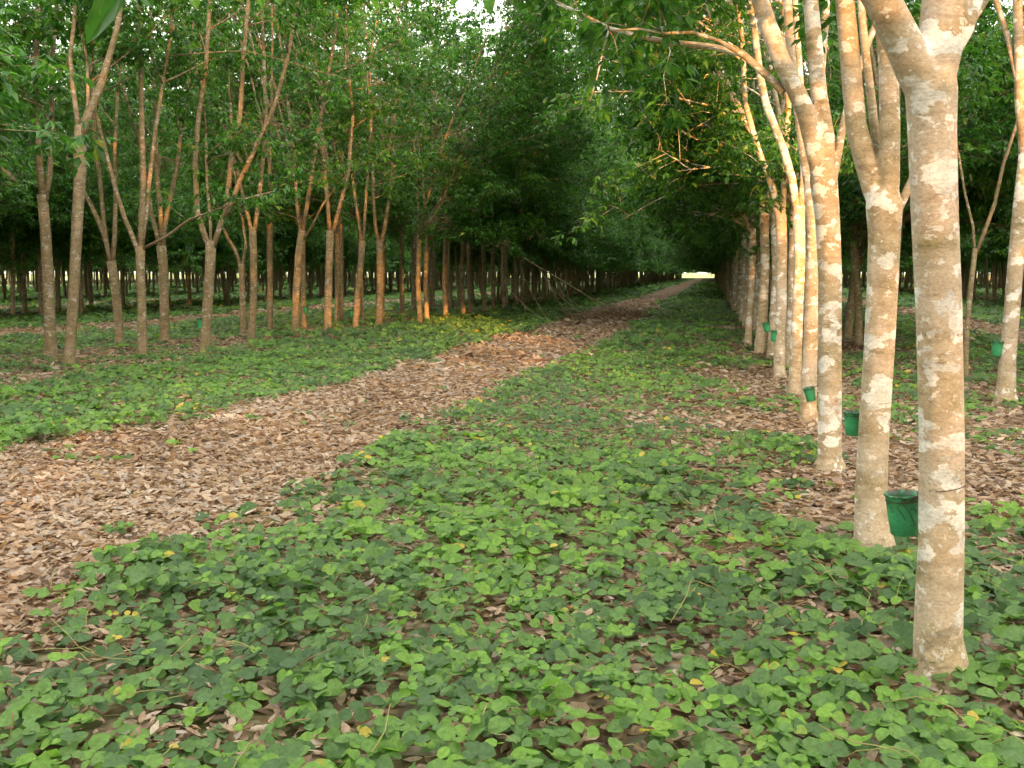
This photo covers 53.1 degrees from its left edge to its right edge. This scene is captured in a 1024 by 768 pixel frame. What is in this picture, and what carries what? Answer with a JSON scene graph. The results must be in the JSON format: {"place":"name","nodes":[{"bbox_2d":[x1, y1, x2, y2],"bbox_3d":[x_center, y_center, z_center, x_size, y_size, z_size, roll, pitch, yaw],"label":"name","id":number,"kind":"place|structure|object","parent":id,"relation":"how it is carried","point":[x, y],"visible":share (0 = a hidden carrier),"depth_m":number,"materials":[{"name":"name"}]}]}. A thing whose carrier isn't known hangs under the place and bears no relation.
{"place":"outdoors","nodes":[
{"label":"outdoors","id":0,"kind":"place"},
{"bbox_2d":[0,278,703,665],"bbox_3d":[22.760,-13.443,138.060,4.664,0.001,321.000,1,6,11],"label":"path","id":1,"kind":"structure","parent":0,"point":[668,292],"depth_m":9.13,"materials":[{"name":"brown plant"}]},
{"bbox_2d":[494,234,624,325],"bbox_3d":[0.774,-4.168,34.731,5.759,3.934,11.035,1,6,11],"label":"fallen bough","id":2,"kind":"object","parent":1,"relation":"on","point":[553,287],"visible":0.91,"depth_m":35.45,"materials":[{"name":"brown wood"}]},
{"bbox_2d":[512,289,706,322],"bbox_3d":[3.350,-2.769,35.965,6.634,1.064,7.359,-3,7,-26],"label":"brush pile","id":3,"kind":"object","parent":1,"relation":"on","point":[630,316],"visible":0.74,"depth_m":35.22,"materials":[{"name":"brown plant"}]},
{"bbox_2d":[4,0,1012,273],"label":"sky","id":4,"kind":"structure","parent":0,"point":[463,4],"materials":[{"name":"white"}]},
{"bbox_2d":[0,273,1023,767],"bbox_3d":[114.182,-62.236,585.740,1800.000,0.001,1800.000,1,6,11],"label":"ground","id":5,"kind":"structure","parent":0,"point":[116,709],"depth_m":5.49,"materials":[{"name":"brown plant"}]},
{"bbox_2d":[0,16,53,225],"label":"rubber tree","id":6,"kind":"object","parent":5,"relation":"on","point":[15,157],"visible":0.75,"depth_m":29.53,"materials":[{"name":"green plant"}]},
{"bbox_2d":[0,0,69,183],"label":"rubber tree","id":7,"kind":"object","parent":5,"relation":"on","point":[13,168],"visible":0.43,"depth_m":17.90,"materials":[{"name":"green plant"}]},
{"bbox_2d":[0,0,72,227],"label":"rubber tree","id":8,"kind":"object","parent":5,"relation":"on","point":[23,149],"visible":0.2,"depth_m":33.17,"materials":[{"name":"green plant"}]},
{"bbox_2d":[0,0,77,358],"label":"rubber tree","id":9,"kind":"object","parent":5,"relation":"on","point":[50,333],"visible":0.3,"depth_m":18.98,"materials":[{"name":"brown plant"}]},
{"bbox_2d":[0,44,112,312],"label":"rubber tree","id":10,"kind":"object","parent":5,"relation":"on","point":[58,298],"visible":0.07,"depth_m":40.75,"materials":[{"name":"green plant"}]},
{"bbox_2d":[0,4,129,315],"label":"rubber tree","id":11,"kind":"object","parent":5,"relation":"on","point":[63,215],"visible":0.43,"depth_m":34.58,"materials":[{"name":"green plant"}]},
{"bbox_2d":[0,0,130,120],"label":"rubber tree","id":12,"kind":"object","parent":5,"relation":"on","point":[40,35],"visible":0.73,"depth_m":17.71,"materials":[{"name":"green plant"}]},
{"bbox_2d":[0,1,147,315],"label":"rubber tree","id":13,"kind":"object","parent":5,"relation":"on","point":[27,244],"visible":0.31,"depth_m":35.94,"materials":[{"name":"green plant"}]},
{"bbox_2d":[3,0,159,347],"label":"rubber tree","id":14,"kind":"object","parent":5,"relation":"on","point":[115,294],"visible":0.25,"depth_m":21.66,"materials":[{"name":"brown plant"}]},
{"bbox_2d":[9,1,170,312],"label":"rubber tree","id":15,"kind":"object","parent":5,"relation":"on","point":[125,199],"visible":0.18,"depth_m":37.28,"materials":[{"name":"green plant"}]},
{"bbox_2d":[34,5,207,311],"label":"rubber tree","id":16,"kind":"object","parent":5,"relation":"on","point":[149,234],"visible":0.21,"depth_m":40.03,"materials":[{"name":"green plant"}]},
{"bbox_2d":[49,23,198,308],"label":"rubber tree","id":17,"kind":"object","parent":5,"relation":"on","point":[122,292],"depth_m":45.20,"materials":[{"name":"green plant"}]},
{"bbox_2d":[45,0,229,272],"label":"rubber tree","id":18,"kind":"object","parent":5,"relation":"on","point":[180,243],"visible":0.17,"depth_m":40.95,"materials":[{"name":"green plant"}]},
{"bbox_2d":[37,0,243,365],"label":"rubber tree","id":19,"kind":"object","parent":5,"relation":"on","point":[78,200],"visible":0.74,"depth_m":17.35,"materials":[{"name":"brown plant"}]},
{"bbox_2d":[44,0,243,343],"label":"rubber tree","id":20,"kind":"object","parent":5,"relation":"on","point":[161,247],"visible":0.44,"depth_m":22.69,"materials":[{"name":"green plant"}]},
{"bbox_2d":[50,0,320,329],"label":"rubber tree","id":21,"kind":"object","parent":5,"relation":"on","point":[252,182],"visible":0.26,"depth_m":27.90,"materials":[{"name":"green plant"}]},
{"bbox_2d":[119,0,266,275],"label":"rubber tree","id":22,"kind":"object","parent":5,"relation":"on","point":[221,243],"visible":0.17,"depth_m":44.18,"materials":[{"name":"green plant"}]},
{"bbox_2d":[122,7,275,305],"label":"rubber tree","id":23,"kind":"object","parent":5,"relation":"on","point":[237,237],"visible":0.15,"depth_m":45.80,"materials":[{"name":"green plant"}]},
{"bbox_2d":[162,127,253,333],"bbox_3d":[-7.800,-3.838,26.378,2.077,5.354,1.668,-5,8,-36],"label":"rubber tree","id":24,"kind":"object","parent":5,"relation":"on","point":[241,269],"visible":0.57,"depth_m":26.38,"materials":[{"name":"green plant"}]},
{"bbox_2d":[35,0,385,357],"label":"rubber tree","id":25,"kind":"object","parent":5,"relation":"on","point":[139,246],"visible":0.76,"depth_m":19.02,"materials":[{"name":"brown plant"}]},
{"bbox_2d":[185,8,294,272],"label":"rubber tree","id":26,"kind":"object","parent":5,"relation":"on","point":[261,241],"visible":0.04,"depth_m":49.88,"materials":[{"name":"green plant"}]},
{"bbox_2d":[131,0,363,326],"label":"rubber tree","id":27,"kind":"object","parent":5,"relation":"on","point":[290,213],"visible":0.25,"depth_m":28.69,"materials":[{"name":"green plant"}]},
{"bbox_2d":[152,0,348,352],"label":"rubber tree","id":28,"kind":"object","parent":5,"relation":"on","point":[210,251],"visible":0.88,"depth_m":19.88,"materials":[{"name":"brown plant"}]},
{"bbox_2d":[210,5,326,302],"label":"rubber tree","id":29,"kind":"object","parent":5,"relation":"on","point":[288,232],"visible":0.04,"depth_m":52.67,"materials":[{"name":"green plant"}]},
{"bbox_2d":[167,2,388,322],"bbox_3d":[-7.833,-8.863,32.336,8.251,14.054,7.743,5,8,38],"label":"rubber tree","id":30,"kind":"object","parent":5,"relation":"on","point":[333,208],"visible":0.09,"depth_m":32.37,"materials":[{"name":"green plant"}]},
{"bbox_2d":[158,0,400,322],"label":"rubber tree","id":31,"kind":"object","parent":5,"relation":"on","point":[304,182],"visible":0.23,"depth_m":30.92,"materials":[{"name":"green plant"}]},
{"bbox_2d":[150,0,414,341],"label":"rubber tree","id":32,"kind":"object","parent":5,"relation":"on","point":[295,94],"visible":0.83,"depth_m":23.15,"materials":[{"name":"green plant"}]},
{"bbox_2d":[85,0,494,43],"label":"rubber tree","id":33,"kind":"object","parent":5,"relation":"on","point":[102,15],"visible":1,"depth_m":2.08,"materials":[{"name":"green plant"}]},
{"bbox_2d":[257,164,325,300],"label":"rubber tree","id":34,"kind":"object","parent":5,"relation":"on","point":[290,240],"visible":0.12,"depth_m":53.83,"materials":[{"name":"green plant"}]},
{"bbox_2d":[179,0,431,319],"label":"rubber tree","id":35,"kind":"object","parent":5,"relation":"on","point":[352,212],"visible":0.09,"depth_m":33.98,"materials":[{"name":"green plant"}]},
{"bbox_2d":[259,78,354,298],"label":"rubber tree","id":36,"kind":"object","parent":5,"relation":"on","point":[279,263],"visible":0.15,"depth_m":56.43,"materials":[{"name":"green plant"}]},
{"bbox_2d":[224,0,425,316],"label":"rubber tree","id":37,"kind":"object","parent":5,"relation":"on","point":[408,218],"visible":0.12,"depth_m":34.80,"materials":[{"name":"green plant"}]},
{"bbox_2d":[238,0,433,314],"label":"rubber tree","id":38,"kind":"object","parent":5,"relation":"on","point":[381,215],"visible":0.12,"depth_m":35.04,"materials":[{"name":"green plant"}]},
{"bbox_2d":[305,54,374,297],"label":"rubber tree","id":39,"kind":"object","parent":5,"relation":"on","point":[310,260],"visible":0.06,"depth_m":60.55,"materials":[{"name":"green plant"}]},
{"bbox_2d":[260,0,428,337],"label":"rubber tree","id":40,"kind":"object","parent":5,"relation":"on","point":[302,236],"visible":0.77,"depth_m":24.56,"materials":[{"name":"green plant"}]},
{"bbox_2d":[282,0,446,335],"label":"rubber tree","id":41,"kind":"object","parent":5,"relation":"on","point":[370,114],"visible":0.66,"depth_m":25.59,"materials":[{"name":"green plant"}]},
{"bbox_2d":[333,110,398,295],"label":"rubber tree","id":42,"kind":"object","parent":5,"relation":"on","point":[388,265],"visible":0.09,"depth_m":66.39,"materials":[{"name":"green plant"}]},
{"bbox_2d":[282,1,452,312],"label":"rubber tree","id":43,"kind":"object","parent":5,"relation":"on","point":[413,291],"visible":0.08,"depth_m":38.36,"materials":[{"name":"green plant"}]},
{"bbox_2d":[318,0,446,308],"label":"rubber tree","id":44,"kind":"object","parent":5,"relation":"on","point":[431,274],"visible":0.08,"depth_m":39.99,"materials":[{"name":"green plant"}]},
{"bbox_2d":[315,1,472,307],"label":"rubber tree","id":45,"kind":"object","parent":5,"relation":"on","point":[389,231],"visible":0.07,"depth_m":41.41,"materials":[{"name":"green plant"}]},
{"bbox_2d":[349,11,456,307],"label":"rubber tree","id":46,"kind":"object","parent":5,"relation":"on","point":[397,231],"visible":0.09,"depth_m":43.46,"materials":[{"name":"green plant"}]},
{"bbox_2d":[283,0,526,324],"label":"rubber tree","id":47,"kind":"object","parent":5,"relation":"on","point":[379,285],"visible":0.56,"depth_m":29.40,"materials":[{"name":"green plant"}]},
{"bbox_2d":[314,0,496,328],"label":"rubber tree","id":48,"kind":"object","parent":5,"relation":"on","point":[360,266],"visible":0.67,"depth_m":27.88,"materials":[{"name":"green plant"}]},
{"bbox_2d":[335,9,480,307],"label":"rubber tree","id":49,"kind":"object","parent":5,"relation":"on","point":[408,241],"visible":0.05,"depth_m":45.18,"materials":[{"name":"green plant"}]},
{"bbox_2d":[357,0,497,307],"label":"rubber tree","id":50,"kind":"object","parent":5,"relation":"on","point":[457,277],"visible":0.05,"depth_m":46.69,"materials":[{"name":"green plant"}]},
{"bbox_2d":[404,63,499,303],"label":"rubber tree","id":51,"kind":"object","parent":5,"relation":"on","point":[438,259],"visible":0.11,"depth_m":50.71,"materials":[{"name":"green plant"}]},
{"bbox_2d":[399,0,559,319],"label":"rubber tree","id":52,"kind":"object","parent":5,"relation":"on","point":[501,197],"visible":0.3,"depth_m":32.16,"materials":[{"name":"green plant"}]},
{"bbox_2d":[385,0,578,322],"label":"rubber tree","id":53,"kind":"object","parent":5,"relation":"on","point":[460,217],"visible":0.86,"depth_m":30.45,"materials":[{"name":"green plant"}]},
{"bbox_2d":[424,0,572,315],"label":"rubber tree","id":54,"kind":"object","parent":5,"relation":"on","point":[468,244],"visible":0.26,"depth_m":35.19,"materials":[{"name":"green plant"}]},
{"bbox_2d":[418,0,595,317],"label":"rubber tree","id":55,"kind":"object","parent":5,"relation":"on","point":[505,209],"visible":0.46,"depth_m":33.11,"materials":[{"name":"green plant"}]},
{"bbox_2d":[409,1,607,312],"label":"rubber tree","id":56,"kind":"object","parent":5,"relation":"on","point":[483,262],"visible":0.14,"depth_m":37.44,"materials":[{"name":"green plant"}]},
{"bbox_2d":[0,280,1023,767],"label":"ground cover","id":57,"kind":"object","parent":5,"relation":"on","point":[760,694],"visible":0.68,"depth_m":5.00,"materials":[{"name":"green plant"}]},
{"bbox_2d":[0,8,1023,292],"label":"trees","id":58,"kind":"object","parent":5,"relation":"on","point":[68,142],"visible":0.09,"depth_m":84.50,"materials":[{"name":"green plant"}]},
{"bbox_2d":[436,0,599,317],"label":"rubber tree","id":59,"kind":"object","parent":5,"relation":"on","point":[524,205],"visible":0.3,"depth_m":35.14,"materials":[{"name":"green plant"}]},
{"bbox_2d":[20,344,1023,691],"bbox_3d":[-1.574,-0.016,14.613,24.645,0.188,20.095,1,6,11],"label":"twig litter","id":60,"kind":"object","parent":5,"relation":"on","point":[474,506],"visible":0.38,"depth_m":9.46,"materials":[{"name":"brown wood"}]},
{"bbox_2d":[459,28,589,304],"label":"rubber tree","id":61,"kind":"object","parent":5,"relation":"on","point":[528,278],"visible":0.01,"depth_m":48.17,"materials":[{"name":"green plant"}]},
{"bbox_2d":[453,4,608,304],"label":"rubber tree","id":62,"kind":"object","parent":5,"relation":"on","point":[522,264],"visible":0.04,"depth_m":46.84,"materials":[{"name":"green plant"}]},
{"bbox_2d":[451,3,612,305],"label":"rubber tree","id":63,"kind":"object","parent":5,"relation":"on","point":[515,258],"visible":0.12,"depth_m":45.55,"materials":[{"name":"green plant"}]},
{"bbox_2d":[483,20,610,304],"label":"rubber tree","id":64,"kind":"object","parent":5,"relation":"on","point":[534,245],"visible":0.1,"depth_m":43.03,"materials":[{"name":"green plant"}]},
{"bbox_2d":[491,3,603,309],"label":"rubber tree","id":65,"kind":"object","parent":5,"relation":"on","point":[551,213],"visible":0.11,"depth_m":41.87,"materials":[{"name":"green plant"}]},
{"bbox_2d":[486,46,620,303],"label":"rubber tree","id":66,"kind":"object","parent":5,"relation":"on","point":[592,262],"visible":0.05,"depth_m":49.31,"materials":[{"name":"green plant"}]},
{"bbox_2d":[491,3,619,310],"bbox_3d":[1.330,-10.105,40.535,7.633,14.747,8.002,-2,6,-15],"label":"rubber tree","id":67,"kind":"object","parent":5,"relation":"on","point":[549,172],"visible":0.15,"depth_m":39.84,"materials":[{"name":"green plant"}]},
{"bbox_2d":[529,50,618,301],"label":"rubber tree","id":68,"kind":"object","parent":5,"relation":"on","point":[582,244],"visible":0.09,"depth_m":52.32,"materials":[{"name":"green plant"}]},
{"bbox_2d":[530,66,620,301],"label":"rubber tree","id":69,"kind":"object","parent":5,"relation":"on","point":[599,244],"visible":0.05,"depth_m":50.49,"materials":[{"name":"green plant"}]},
{"bbox_2d":[552,37,620,300],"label":"rubber tree","id":70,"kind":"object","parent":5,"relation":"on","point":[603,221],"visible":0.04,"depth_m":53.98,"materials":[{"name":"green plant"}]},
{"bbox_2d":[549,58,626,297],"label":"rubber tree","id":71,"kind":"object","parent":5,"relation":"on","point":[607,266],"visible":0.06,"depth_m":59.47,"materials":[{"name":"green plant"}]},
{"bbox_2d":[556,93,626,297],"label":"rubber tree","id":72,"kind":"object","parent":5,"relation":"on","point":[559,275],"visible":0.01,"depth_m":56.87,"materials":[{"name":"green plant"}]},
{"bbox_2d":[566,78,633,297],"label":"rubber tree","id":73,"kind":"object","parent":5,"relation":"on","point":[570,268],"visible":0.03,"depth_m":59.70,"materials":[{"name":"green plant"}]},
{"bbox_2d":[569,36,647,295],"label":"rubber tree","id":74,"kind":"object","parent":5,"relation":"on","point":[633,255],"visible":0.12,"depth_m":62.00,"materials":[{"name":"green plant"}]},
{"bbox_2d":[511,0,792,360],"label":"rubber tree","id":75,"kind":"object","parent":5,"relation":"on","point":[668,185],"visible":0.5,"depth_m":17.70,"materials":[{"name":"green plant"}]},
{"bbox_2d":[573,3,774,325],"bbox_3d":[4.303,-8.993,29.089,8.826,15.034,8.282,3,7,28],"label":"rubber tree","id":76,"kind":"object","parent":5,"relation":"on","point":[607,72],"visible":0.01,"depth_m":29.84,"materials":[{"name":"green plant"}]},
{"bbox_2d":[599,18,749,324],"bbox_3d":[5.198,-8.773,31.693,6.311,14.028,7.948,3,7,23],"label":"rubber tree","id":77,"kind":"object","parent":5,"relation":"on","point":[652,227],"visible":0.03,"depth_m":31.91,"materials":[{"name":"green plant"}]},
{"bbox_2d":[532,0,840,341],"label":"rubber tree","id":78,"kind":"object","parent":5,"relation":"on","point":[609,149],"visible":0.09,"depth_m":24.30,"materials":[{"name":"green plant"}]},
{"bbox_2d":[581,4,794,345],"bbox_3d":[3.675,-7.311,22.103,7.679,13.172,5.155,7,9,49],"label":"rubber tree","id":79,"kind":"object","parent":5,"relation":"on","point":[679,223],"visible":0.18,"depth_m":21.90,"materials":[{"name":"green plant"}]},
{"bbox_2d":[592,0,790,379],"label":"rubber tree","id":80,"kind":"object","parent":5,"relation":"on","point":[779,369],"visible":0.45,"depth_m":15.14,"materials":[{"name":"green plant"}]},
{"bbox_2d":[599,5,788,259],"bbox_3d":[6.056,-7.941,32.907,7.033,12.064,4.722,4,7,34],"label":"rubber tree","id":81,"kind":"object","parent":5,"relation":"on","point":[704,253],"visible":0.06,"depth_m":32.92,"materials":[{"name":"green plant"}]},
{"bbox_2d":[669,250,730,291],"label":"rubber tree","id":82,"kind":"object","parent":5,"relation":"on","point":[689,258],"visible":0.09,"depth_m":58.03,"materials":[{"name":"green plant"}]},
{"bbox_2d":[573,0,843,353],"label":"rubber tree","id":83,"kind":"object","parent":5,"relation":"on","point":[759,345],"visible":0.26,"depth_m":18.33,"materials":[{"name":"green plant"}]},
{"bbox_2d":[500,0,921,473],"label":"rubber tree","id":84,"kind":"object","parent":5,"relation":"on","point":[823,151],"visible":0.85,"depth_m":8.07,"materials":[{"name":"beige plant"}]},
{"bbox_2d":[633,0,802,252],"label":"rubber tree","id":85,"kind":"object","parent":5,"relation":"on","point":[710,237],"visible":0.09,"depth_m":25.33,"materials":[{"name":"green plant"}]},
{"bbox_2d":[541,0,904,366],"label":"rubber tree","id":86,"kind":"object","parent":5,"relation":"on","point":[754,166],"visible":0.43,"depth_m":16.14,"materials":[{"name":"green plant"}]},
{"bbox_2d":[672,0,804,395],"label":"rubber tree","id":87,"kind":"object","parent":5,"relation":"on","point":[795,358],"visible":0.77,"depth_m":13.09,"materials":[{"name":"beige plant"}]},
{"bbox_2d":[679,0,803,333],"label":"rubber tree","id":88,"kind":"object","parent":5,"relation":"on","point":[758,268],"visible":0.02,"depth_m":26.41,"materials":[{"name":"green plant"}]},
{"bbox_2d":[630,0,855,423],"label":"rubber tree","id":89,"kind":"object","parent":5,"relation":"on","point":[808,411],"visible":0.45,"depth_m":10.74,"materials":[{"name":"beige plant"}]},
{"bbox_2d":[749,0,984,265],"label":"rubber tree","id":90,"kind":"object","parent":5,"relation":"on","point":[906,249],"visible":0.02,"depth_m":26.74,"materials":[{"name":"green plant"}]},
{"bbox_2d":[724,0,1011,345],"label":"rubber tree","id":91,"kind":"object","parent":5,"relation":"on","point":[855,221],"visible":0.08,"depth_m":22.16,"materials":[{"name":"green plant"}]},
{"bbox_2d":[719,0,1023,244],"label":"rubber tree","id":92,"kind":"object","parent":5,"relation":"on","point":[981,150],"visible":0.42,"depth_m":17.63,"materials":[{"name":"green plant"}]},
{"bbox_2d":[804,1,1005,341],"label":"rubber tree","id":93,"kind":"object","parent":5,"relation":"on","point":[848,326],"visible":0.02,"depth_m":23.68,"materials":[{"name":"green plant"}]},
{"bbox_2d":[793,0,1023,257],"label":"rubber tree","id":94,"kind":"object","parent":5,"relation":"on","point":[981,208],"visible":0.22,"depth_m":20.23,"materials":[{"name":"green plant"}]},
{"bbox_2d":[827,1,1014,333],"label":"rubber tree","id":95,"kind":"object","parent":5,"relation":"on","point":[834,95],"visible":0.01,"depth_m":25.39,"materials":[{"name":"green plant"}]},
{"bbox_2d":[860,0,983,693],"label":"rubber tree","id":96,"kind":"object","parent":5,"relation":"on","point":[924,58],"visible":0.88,"depth_m":3.83,"materials":[{"name":"beige plant"}]},
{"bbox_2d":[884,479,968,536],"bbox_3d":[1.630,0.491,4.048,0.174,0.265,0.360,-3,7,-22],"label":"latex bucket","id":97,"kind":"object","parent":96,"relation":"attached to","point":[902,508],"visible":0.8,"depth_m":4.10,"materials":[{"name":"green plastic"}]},
{"bbox_2d":[835,0,1018,557],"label":"rubber tree","id":98,"kind":"object","parent":5,"relation":"on","point":[876,157],"visible":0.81,"depth_m":5.66,"materials":[{"name":"beige plant"}]},
{"bbox_2d":[843,399,895,435],"bbox_3d":[2.027,0.193,5.836,0.301,0.225,0.169,6,9,44],"label":"latex bucket","id":99,"kind":"object","parent":98,"relation":"attached to","point":[851,419],"visible":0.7,"depth_m":5.88,"materials":[{"name":"green plastic"}]},
{"bbox_2d":[957,5,1023,379],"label":"rubber tree","id":100,"kind":"object","parent":5,"relation":"on","point":[977,66],"visible":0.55,"depth_m":15.09,"materials":[{"name":"brown plant"}]},
{"bbox_2d":[960,70,1023,305],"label":"rubber tree","id":101,"kind":"object","parent":5,"relation":"on","point":[962,249],"visible":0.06,"depth_m":47.80,"materials":[{"name":"green plant"}]},
{"bbox_2d":[991,0,1023,406],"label":"rubber tree","id":102,"kind":"object","parent":5,"relation":"on","point":[1006,382],"visible":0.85,"depth_m":12.10,"materials":[{"name":"beige plant"}]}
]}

